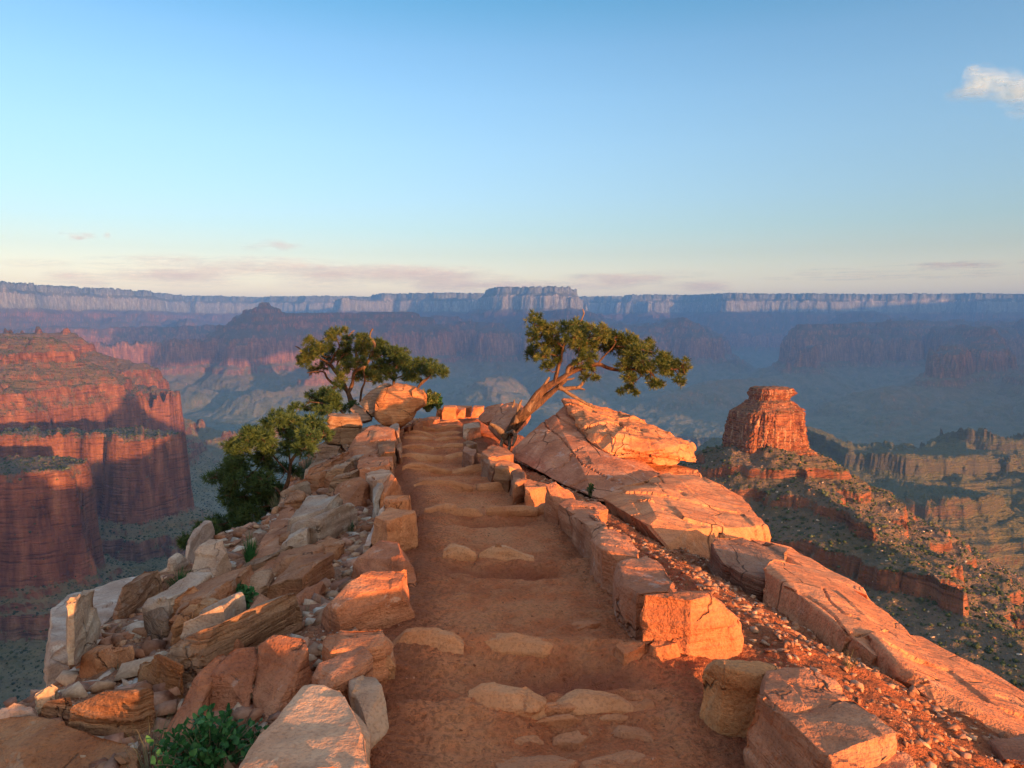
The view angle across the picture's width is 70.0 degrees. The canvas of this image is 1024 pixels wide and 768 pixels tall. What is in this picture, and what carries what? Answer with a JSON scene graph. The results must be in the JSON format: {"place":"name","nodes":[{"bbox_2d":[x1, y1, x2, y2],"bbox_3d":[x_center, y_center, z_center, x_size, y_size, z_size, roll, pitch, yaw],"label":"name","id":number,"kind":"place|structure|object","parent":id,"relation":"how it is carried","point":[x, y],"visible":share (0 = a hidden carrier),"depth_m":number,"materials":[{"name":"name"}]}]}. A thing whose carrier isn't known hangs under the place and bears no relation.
{"place":"outdoors","nodes":[
{"label":"outdoors","id":0,"kind":"place"},
{"bbox_2d":[246,568,274,609],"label":"rock","id":1,"kind":"object","parent":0,"point":[261,581],"visible":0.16,"depth_m":5.12,"materials":[{"name":"stone"}]},
{"bbox_2d":[0,281,1023,708],"bbox_3d":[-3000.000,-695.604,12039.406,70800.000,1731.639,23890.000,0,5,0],"label":"canyon","id":2,"kind":"structure","parent":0,"point":[914,403],"depth_m":4684.82,"materials":[{"name":"stone"}]},
{"bbox_2d":[0,336,285,707],"bbox_3d":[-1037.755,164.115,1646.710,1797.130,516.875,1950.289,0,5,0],"label":"desert scrub","id":3,"kind":"object","parent":2,"relation":"on","point":[20,479],"visible":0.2,"depth_m":1519.10,"materials":[{"name":"green plant"}]},
{"bbox_2d":[722,386,817,455],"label":"butte","id":4,"kind":"object","parent":2,"relation":"on","point":[760,417],"visible":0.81,"depth_m":586.53,"materials":[{"name":"stone"}]},
{"bbox_2d":[677,444,1023,688],"bbox_3d":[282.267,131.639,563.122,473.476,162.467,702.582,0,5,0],"label":"desert scrub","id":5,"kind":"object","parent":2,"relation":"on","point":[992,625],"visible":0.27,"depth_m":464.39,"materials":[{"name":"green plant"}]},
{"bbox_2d":[695,446,1023,679],"bbox_3d":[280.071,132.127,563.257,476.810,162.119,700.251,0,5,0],"label":"scree","id":6,"kind":"structure","parent":2,"relation":"on","point":[985,612],"depth_m":465.35,"materials":[{"name":"stone"}]},
{"bbox_2d":[0,0,1023,296],"label":"sky","id":7,"kind":"structure","parent":0,"point":[249,148],"materials":[{"name":"blue"}]},
{"bbox_2d":[23,418,1011,767],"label":"ground","id":8,"kind":"structure","parent":0,"point":[455,606],"depth_m":3.52,"materials":[{"name":"soil"}]},
{"bbox_2d":[34,684,58,713],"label":"rock","id":9,"kind":"object","parent":8,"relation":"on","point":[45,695],"visible":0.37,"depth_m":3.39,"materials":[{"name":"stone"}]},
{"bbox_2d":[41,697,72,724],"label":"rock","id":10,"kind":"object","parent":8,"relation":"on","point":[61,707],"visible":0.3,"depth_m":3.35,"materials":[{"name":"stone"}]},
{"bbox_2d":[0,716,142,767],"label":"rock","id":11,"kind":"object","parent":8,"relation":"on","point":[32,742],"visible":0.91,"depth_m":3.05,"materials":[{"name":"red stone"}]},
{"bbox_2d":[0,703,38,718],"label":"rock","id":12,"kind":"object","parent":11,"relation":"on","point":[16,710],"visible":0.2,"depth_m":3.32,"materials":[{"name":"stone"}]},
{"bbox_2d":[68,687,154,735],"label":"rock","id":13,"kind":"object","parent":11,"relation":"on","point":[97,713],"visible":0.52,"depth_m":3.16,"materials":[{"name":"stone"}]},
{"bbox_2d":[66,590,100,668],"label":"rock","id":14,"kind":"object","parent":8,"relation":"on","point":[83,624],"visible":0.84,"depth_m":4.35,"materials":[{"name":"stone"}]},
{"bbox_2d":[43,575,138,687],"bbox_3d":[-4.335,2.445,7.462,0.790,0.830,3.470,-1,5,-15],"label":"rock","id":15,"kind":"object","parent":8,"relation":"on","point":[105,598],"visible":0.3,"depth_m":6.88,"materials":[{"name":"stone"}]},
{"bbox_2d":[79,644,134,678],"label":"rock","id":16,"kind":"object","parent":8,"relation":"on","point":[98,659],"visible":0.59,"depth_m":4.23,"materials":[{"name":"beige stone"}]},
{"bbox_2d":[97,698,177,767],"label":"grass clump","id":17,"kind":"object","parent":8,"relation":"on","point":[147,764],"visible":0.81,"depth_m":2.91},
{"bbox_2d":[113,570,162,620],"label":"rock","id":18,"kind":"object","parent":8,"relation":"on","point":[137,592],"visible":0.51,"depth_m":5.72,"materials":[{"name":"stone"}]},
{"bbox_2d":[143,607,169,639],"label":"rock","id":19,"kind":"object","parent":8,"relation":"on","point":[156,620],"visible":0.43,"depth_m":4.58,"materials":[{"name":"stone"}]},
{"bbox_2d":[137,654,183,698],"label":"rock","id":20,"kind":"object","parent":8,"relation":"on","point":[158,668],"visible":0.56,"depth_m":3.43,"materials":[{"name":"red stone"}]},
{"bbox_2d":[142,571,213,618],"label":"rock","id":21,"kind":"object","parent":8,"relation":"on","point":[165,599],"visible":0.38,"depth_m":4.92,"materials":[{"name":"stone"}]},
{"bbox_2d":[153,654,225,767],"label":"rock","id":22,"kind":"object","parent":8,"relation":"on","point":[198,695],"visible":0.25,"depth_m":3.19,"materials":[{"name":"red stone"}]},
{"bbox_2d":[170,598,219,645],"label":"rock","id":23,"kind":"object","parent":8,"relation":"on","point":[191,611],"visible":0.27,"depth_m":4.32,"materials":[{"name":"red stone"}]},
{"bbox_2d":[185,520,214,562],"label":"rock","id":24,"kind":"object","parent":8,"relation":"on","point":[203,531],"visible":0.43,"depth_m":7.51,"materials":[{"name":"stone"}]},
{"bbox_2d":[3,427,403,767],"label":"rubble","id":25,"kind":"object","parent":8,"relation":"on","point":[167,702],"visible":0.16,"depth_m":4.22,"materials":[{"name":"stone"}]},
{"bbox_2d":[146,703,269,767],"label":"leafy shrub","id":26,"kind":"object","parent":8,"relation":"on","point":[224,737],"visible":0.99,"depth_m":2.85,"materials":[{"name":"green plant"}]},
{"bbox_2d":[168,565,253,629],"bbox_3d":[-1.995,1.488,4.898,0.465,0.471,0.853,-1,5,-9],"label":"rock","id":27,"kind":"object","parent":8,"relation":"on","point":[222,586],"visible":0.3,"depth_m":4.76,"materials":[{"name":"red stone"}]},
{"bbox_2d":[192,539,231,576],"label":"rock","id":28,"kind":"object","parent":8,"relation":"on","point":[211,556],"visible":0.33,"depth_m":6.51,"materials":[{"name":"stone"}]},
{"bbox_2d":[180,592,245,638],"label":"rock","id":29,"kind":"object","parent":8,"relation":"on","point":[222,610],"visible":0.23,"depth_m":3.78,"materials":[{"name":"stone"}]},
{"bbox_2d":[165,592,302,684],"bbox_3d":[-1.472,1.356,3.811,0.277,0.386,0.866,2,5,24],"label":"rock","id":30,"kind":"object","parent":8,"relation":"on","point":[255,625],"visible":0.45,"depth_m":3.71,"materials":[{"name":"stone"}]},
{"bbox_2d":[210,647,257,717],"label":"rock","id":31,"kind":"object","parent":8,"relation":"on","point":[232,675],"visible":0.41,"depth_m":3.27,"materials":[{"name":"red stone"}]},
{"bbox_2d":[175,406,335,551],"bbox_3d":[-4.360,1.616,12.752,2.565,2.471,1.850,0,5,0],"label":"pinyon tree","id":32,"kind":"object","parent":8,"relation":"on","point":[308,435],"visible":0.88,"depth_m":12.46,"materials":[{"name":"green plant"}]},
{"bbox_2d":[241,546,292,571],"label":"rock","id":33,"kind":"object","parent":8,"relation":"on","point":[256,563],"visible":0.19,"depth_m":6.37,"materials":[{"name":"stone"}]},
{"bbox_2d":[250,507,294,571],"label":"rock","id":34,"kind":"object","parent":8,"relation":"on","point":[269,544],"visible":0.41,"depth_m":7.35,"materials":[{"name":"red stone"}]},
{"bbox_2d":[280,527,310,548],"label":"rock","id":35,"kind":"object","parent":34,"relation":"on","point":[299,538],"visible":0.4,"depth_m":6.62,"materials":[{"name":"stone"}]},
{"bbox_2d":[252,635,312,718],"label":"rock","id":36,"kind":"object","parent":8,"relation":"on","point":[284,675],"visible":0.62,"depth_m":3.27,"materials":[{"name":"red stone"}]},
{"bbox_2d":[271,544,326,577],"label":"rock","id":37,"kind":"object","parent":8,"relation":"on","point":[284,560],"visible":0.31,"depth_m":5.86,"materials":[{"name":"red stone"}]},
{"bbox_2d":[267,552,334,599],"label":"rock","id":38,"kind":"object","parent":8,"relation":"on","point":[298,575],"visible":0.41,"depth_m":5.19,"materials":[{"name":"red stone"}]},
{"bbox_2d":[239,684,370,767],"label":"edging stone","id":39,"kind":"object","parent":8,"relation":"on","point":[315,726],"visible":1,"depth_m":2.52,"materials":[{"name":"stone"}]},
{"bbox_2d":[296,581,325,604],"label":"rock","id":40,"kind":"object","parent":8,"relation":"on","point":[319,588],"visible":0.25,"depth_m":4.92,"materials":[{"name":"red stone"}]},
{"bbox_2d":[287,493,342,531],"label":"rock","id":41,"kind":"object","parent":8,"relation":"on","point":[311,506],"visible":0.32,"depth_m":7.54,"materials":[{"name":"stone"}]},
{"bbox_2d":[286,379,359,417],"bbox_3d":[-4.640,0.424,18.127,1.548,1.099,1.956,0,5,0],"label":"juniper","id":42,"kind":"object","parent":8,"relation":"on","point":[323,401],"visible":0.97,"depth_m":17.94,"materials":[{"name":"green plant"}]},
{"bbox_2d":[290,503,357,543],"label":"rock","id":43,"kind":"object","parent":8,"relation":"on","point":[335,522],"visible":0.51,"depth_m":7.06,"materials":[{"name":"stone"}]},
{"bbox_2d":[315,442,344,461],"bbox_3d":[-3.839,1.595,15.138,0.636,0.720,1.344,0,5,0],"label":"rock stack","id":44,"kind":"object","parent":8,"relation":"on","point":[328,451],"visible":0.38,"depth_m":14.93,"materials":[{"name":"stone"}]},
{"bbox_2d":[324,424,361,444],"bbox_3d":[-3.602,1.016,15.730,0.833,0.422,1.213,0,5,0],"label":"rock stack","id":45,"kind":"object","parent":44,"relation":"on","point":[345,435],"visible":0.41,"depth_m":15.15,"materials":[{"name":"stone"}]},
{"bbox_2d":[326,413,362,427],"bbox_3d":[-3.527,0.761,15.613,0.759,0.292,1.029,0,5,0],"label":"rock stack","id":46,"kind":"object","parent":45,"relation":"on","point":[345,420],"visible":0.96,"depth_m":15.12,"materials":[{"name":"stone"}]},
{"bbox_2d":[318,538,344,559],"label":"rock","id":47,"kind":"object","parent":8,"relation":"on","point":[335,547],"visible":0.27,"depth_m":6.28,"materials":[{"name":"red stone"}]},
{"bbox_2d":[295,325,384,401],"bbox_3d":[-4.571,-0.440,19.209,2.427,2.289,2.492,0,5,0],"label":"pinyon tree","id":48,"kind":"object","parent":8,"relation":"on","point":[364,371],"visible":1,"depth_m":18.99,"materials":[{"name":"green plant"}]},
{"bbox_2d":[312,646,372,706],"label":"edging stone","id":49,"kind":"object","parent":8,"relation":"on","point":[338,672],"visible":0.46,"depth_m":3.11,"materials":[{"name":"red stone"}]},
{"bbox_2d":[331,477,369,506],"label":"rock","id":50,"kind":"object","parent":8,"relation":"on","point":[355,492],"visible":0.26,"depth_m":8.90,"materials":[{"name":"red stone"}]},
{"bbox_2d":[322,629,395,683],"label":"edging stone","id":51,"kind":"object","parent":8,"relation":"on","point":[377,644],"visible":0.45,"depth_m":3.31,"materials":[{"name":"red stone"}]},
{"bbox_2d":[321,569,414,631],"bbox_3d":[-0.773,1.272,4.061,0.515,0.392,0.273,-3,6,-29],"label":"edging stone","id":52,"kind":"object","parent":8,"relation":"on","point":[372,600],"visible":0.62,"depth_m":4.00,"materials":[{"name":"orange stone"}]},
{"bbox_2d":[347,675,388,748],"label":"edging stone","id":53,"kind":"object","parent":8,"relation":"on","point":[366,697],"visible":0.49,"depth_m":2.93,"materials":[{"name":"stone"}]},
{"bbox_2d":[357,456,389,480],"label":"edging stone","id":54,"kind":"object","parent":8,"relation":"on","point":[369,464],"visible":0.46,"depth_m":10.41,"materials":[{"name":"red stone"}]},
{"bbox_2d":[348,425,401,461],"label":"boulder","id":55,"kind":"object","parent":8,"relation":"on","point":[367,440],"visible":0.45,"depth_m":13.57,"materials":[{"name":"orange stone"}]},
{"bbox_2d":[359,383,391,417],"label":"boulder","id":56,"kind":"object","parent":8,"relation":"on","point":[367,402],"visible":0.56,"depth_m":17.87,"materials":[{"name":"stone"}]},
{"bbox_2d":[365,469,393,501],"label":"edging stone","id":57,"kind":"object","parent":8,"relation":"on","point":[373,478],"visible":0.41,"depth_m":9.18,"materials":[{"name":"stone"}]},
{"bbox_2d":[351,540,416,586],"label":"edging stone","id":58,"kind":"object","parent":8,"relation":"on","point":[382,555],"visible":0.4,"depth_m":4.88,"materials":[{"name":"orange stone"}]},
{"bbox_2d":[379,474,402,508],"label":"edging stone","id":59,"kind":"object","parent":8,"relation":"on","point":[391,486],"visible":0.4,"depth_m":8.43,"materials":[{"name":"beige stone"}]},
{"bbox_2d":[371,507,417,551],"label":"edging stone","id":60,"kind":"object","parent":8,"relation":"on","point":[399,526],"visible":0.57,"depth_m":6.13,"materials":[{"name":"beige stone"}]},
{"bbox_2d":[374,383,418,427],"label":"boulder","id":61,"kind":"object","parent":8,"relation":"on","point":[397,403],"visible":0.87,"depth_m":17.49,"materials":[{"name":"stone"}]},
{"bbox_2d":[384,495,411,509],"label":"edging stone","id":62,"kind":"object","parent":8,"relation":"on","point":[402,502],"visible":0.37,"depth_m":7.02,"materials":[{"name":"beige stone"}]},
{"bbox_2d":[371,337,450,387],"bbox_3d":[-2.872,-0.553,20.547,2.449,1.622,2.137,0,5,0],"label":"pinyon tree","id":63,"kind":"object","parent":8,"relation":"on","point":[399,358],"visible":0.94,"depth_m":20.19,"materials":[{"name":"green plant"}]},
{"bbox_2d":[402,462,452,474],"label":"step stone","id":64,"kind":"object","parent":8,"relation":"on","point":[428,467],"visible":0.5,"depth_m":10.95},
{"bbox_2d":[392,627,463,653],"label":"step stone","id":65,"kind":"object","parent":8,"relation":"on","point":[444,640],"visible":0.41,"depth_m":3.58,"materials":[{"name":"stone"}]},
{"bbox_2d":[413,479,472,491],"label":"step stone","id":66,"kind":"object","parent":8,"relation":"on","point":[459,486],"visible":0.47,"depth_m":9.24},
{"bbox_2d":[424,503,483,516],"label":"step stone","id":67,"kind":"object","parent":8,"relation":"on","point":[454,509],"visible":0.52,"depth_m":7.36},
{"bbox_2d":[443,543,475,561],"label":"step stone","id":68,"kind":"object","parent":8,"relation":"on","point":[457,552],"visible":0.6,"depth_m":5.39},
{"bbox_2d":[463,422,480,440],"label":"edging stone","id":69,"kind":"object","parent":8,"relation":"on","point":[472,431],"visible":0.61,"depth_m":16.75,"materials":[{"name":"stone"}]},
{"bbox_2d":[481,444,513,466],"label":"edging stone","id":70,"kind":"object","parent":8,"relation":"on","point":[493,452],"visible":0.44,"depth_m":10.93,"materials":[{"name":"orange stone"}]},
{"bbox_2d":[493,464,510,492],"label":"edging stone","id":71,"kind":"object","parent":8,"relation":"on","point":[502,475],"visible":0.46,"depth_m":9.24,"materials":[{"name":"red stone"}]},
{"bbox_2d":[478,544,534,560],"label":"step stone","id":72,"kind":"object","parent":8,"relation":"on","point":[502,552],"visible":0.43,"depth_m":5.40,"materials":[{"name":"stone"}]},
{"bbox_2d":[468,682,546,719],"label":"step stone","id":73,"kind":"object","parent":8,"relation":"on","point":[525,701],"visible":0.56,"depth_m":3.06,"materials":[{"name":"stone"}]},
{"bbox_2d":[488,402,530,445],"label":"rock","id":74,"kind":"object","parent":8,"relation":"on","point":[505,413],"visible":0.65,"depth_m":15.64,"materials":[{"name":"red stone"}]},
{"bbox_2d":[485,505,538,516],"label":"step stone","id":75,"kind":"object","parent":8,"relation":"on","point":[514,510],"visible":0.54,"depth_m":7.36,"materials":[{"name":"stone"}]},
{"bbox_2d":[509,469,526,504],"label":"edging stone","id":76,"kind":"object","parent":8,"relation":"on","point":[518,478],"visible":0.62,"depth_m":8.33,"materials":[{"name":"red stone"}]},
{"bbox_2d":[484,632,552,658],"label":"step stone","id":77,"kind":"object","parent":8,"relation":"on","point":[515,643],"visible":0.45,"depth_m":3.57,"materials":[{"name":"stone"}]},
{"bbox_2d":[493,755,576,767],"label":"paving stone","id":78,"kind":"object","parent":8,"relation":"on","point":[544,761],"visible":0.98,"depth_m":2.71,"materials":[{"name":"stone"}]},
{"bbox_2d":[524,480,546,506],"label":"edging stone","id":79,"kind":"object","parent":8,"relation":"on","point":[534,493],"visible":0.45,"depth_m":8.19,"materials":[{"name":"orange stone"}]},
{"bbox_2d":[536,714,580,727],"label":"paving stone","id":80,"kind":"object","parent":8,"relation":"on","point":[559,720],"visible":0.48,"depth_m":3.02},
{"bbox_2d":[544,482,574,524],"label":"edging stone","id":81,"kind":"object","parent":8,"relation":"on","point":[556,495],"visible":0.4,"depth_m":7.10,"materials":[{"name":"orange stone"}]},
{"bbox_2d":[552,729,592,749],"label":"paving stone","id":82,"kind":"object","parent":8,"relation":"on","point":[573,740],"visible":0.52,"depth_m":2.94,"materials":[{"name":"stone"}]},
{"bbox_2d":[558,499,607,537],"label":"edging stone","id":83,"kind":"object","parent":8,"relation":"on","point":[568,508],"visible":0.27,"depth_m":6.64,"materials":[{"name":"orange stone"}]},
{"bbox_2d":[512,405,659,504],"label":"slab","id":84,"kind":"structure","parent":8,"relation":"on","point":[559,447],"depth_m":10.83,"materials":[{"name":"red stone"}]},
{"bbox_2d":[489,309,692,450],"bbox_3d":[1.399,-0.072,12.954,3.598,2.573,1.484,0,5,0],"label":"pinyon tree","id":85,"kind":"object","parent":84,"relation":"on","point":[636,357],"visible":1,"depth_m":12.83,"materials":[{"name":"green plant"}]},
{"bbox_2d":[561,398,695,465],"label":"slab","id":86,"kind":"structure","parent":84,"relation":"on","point":[619,434],"depth_m":11.46,"materials":[{"name":"orange stone"}]},
{"bbox_2d":[647,462,701,476],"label":"slab","id":87,"kind":"structure","parent":84,"relation":"on","point":[673,469],"depth_m":11.35,"materials":[{"name":"orange stone"}]},
{"bbox_2d":[570,510,607,556],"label":"edging stone","id":88,"kind":"object","parent":8,"relation":"on","point":[587,526],"visible":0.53,"depth_m":5.93,"materials":[{"name":"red stone"}]},
{"bbox_2d":[556,689,633,715],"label":"step stone","id":89,"kind":"object","parent":8,"relation":"on","point":[586,701],"visible":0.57,"depth_m":3.08,"materials":[{"name":"stone"}]},
{"bbox_2d":[580,749,645,767],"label":"paving stone","id":90,"kind":"object","parent":8,"relation":"on","point":[623,757],"visible":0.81,"depth_m":2.72,"materials":[{"name":"stone"}]},
{"bbox_2d":[589,529,638,594],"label":"edging stone","id":91,"kind":"object","parent":8,"relation":"on","point":[610,549],"visible":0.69,"depth_m":4.69,"materials":[{"name":"red stone"}]},
{"bbox_2d":[614,641,645,665],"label":"paving stone","id":92,"kind":"object","parent":8,"relation":"on","point":[625,653],"visible":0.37,"depth_m":3.47,"materials":[{"name":"stone"}]},
{"bbox_2d":[613,725,658,743],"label":"paving stone","id":93,"kind":"object","parent":8,"relation":"on","point":[625,732],"visible":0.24,"depth_m":2.93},
{"bbox_2d":[612,557,676,639],"bbox_3d":[0.737,1.257,4.148,0.364,0.460,0.908,0,5,0],"label":"edging stone","id":94,"kind":"object","parent":8,"relation":"on","point":[635,580],"visible":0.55,"depth_m":3.91,"materials":[{"name":"red stone"}]},
{"bbox_2d":[648,640,679,658],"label":"paving stone","id":95,"kind":"object","parent":8,"relation":"on","point":[665,649],"visible":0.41,"depth_m":3.46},
{"bbox_2d":[603,472,770,558],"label":"slab","id":96,"kind":"structure","parent":8,"relation":"on","point":[694,514],"depth_m":8.01,"materials":[{"name":"orange stone"}]},
{"bbox_2d":[640,591,743,659],"bbox_3d":[0.863,1.226,3.585,0.520,0.458,0.264,-1,5,-17],"label":"edging stone","id":97,"kind":"object","parent":8,"relation":"on","point":[705,624],"visible":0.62,"depth_m":3.49,"materials":[{"name":"orange stone"}]},
{"bbox_2d":[699,659,778,737],"bbox_3d":[0.929,1.310,2.975,0.255,0.410,0.266,-4,7,-42],"label":"edging stone","id":98,"kind":"object","parent":8,"relation":"on","point":[731,690],"visible":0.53,"depth_m":2.89,"materials":[{"name":"beige stone"}]},
{"bbox_2d":[707,537,786,602],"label":"slab","id":99,"kind":"structure","parent":8,"relation":"on","point":[742,562],"depth_m":6.19,"materials":[{"name":"stone"}]},
{"bbox_2d":[514,460,1013,767],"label":"rubble","id":100,"kind":"object","parent":8,"relation":"on","point":[912,692],"visible":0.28,"depth_m":3.66,"materials":[{"name":"gravel"}]},
{"bbox_2d":[759,667,848,724],"bbox_3d":[1.071,1.331,2.719,0.352,0.445,0.376,0,5,0],"label":"edging stone","id":101,"kind":"object","parent":8,"relation":"on","point":[793,690],"visible":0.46,"depth_m":2.69,"materials":[{"name":"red stone"}]},
{"bbox_2d":[750,538,872,602],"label":"slab","id":102,"kind":"structure","parent":8,"relation":"on","point":[795,557],"depth_m":6.66,"materials":[{"name":"orange stone"}]},
{"bbox_2d":[743,694,896,767],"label":"edging stone","id":103,"kind":"object","parent":8,"relation":"on","point":[829,733],"visible":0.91,"depth_m":2.44,"materials":[{"name":"red stone"}]},
{"bbox_2d":[763,559,927,665],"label":"slab","id":104,"kind":"structure","parent":8,"relation":"on","point":[835,613],"depth_m":4.99,"materials":[{"name":"orange stone"}]},
{"bbox_2d":[874,752,915,767],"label":"edging stone","id":105,"kind":"object","parent":8,"relation":"on","point":[900,760],"visible":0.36,"depth_m":2.34,"materials":[{"name":"orange stone"}]},
{"bbox_2d":[868,628,1023,737],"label":"slab","id":106,"kind":"structure","parent":8,"relation":"on","point":[941,676],"depth_m":4.09,"materials":[{"name":"orange stone"}]},
{"bbox_2d":[988,734,1023,767],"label":"slab","id":107,"kind":"structure","parent":8,"relation":"on","point":[1009,750],"depth_m":3.26,"materials":[{"name":"red stone"}]},
{"bbox_2d":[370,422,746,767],"bbox_3d":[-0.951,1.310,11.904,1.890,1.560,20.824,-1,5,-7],"label":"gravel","id":108,"kind":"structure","parent":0,"point":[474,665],"depth_m":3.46,"materials":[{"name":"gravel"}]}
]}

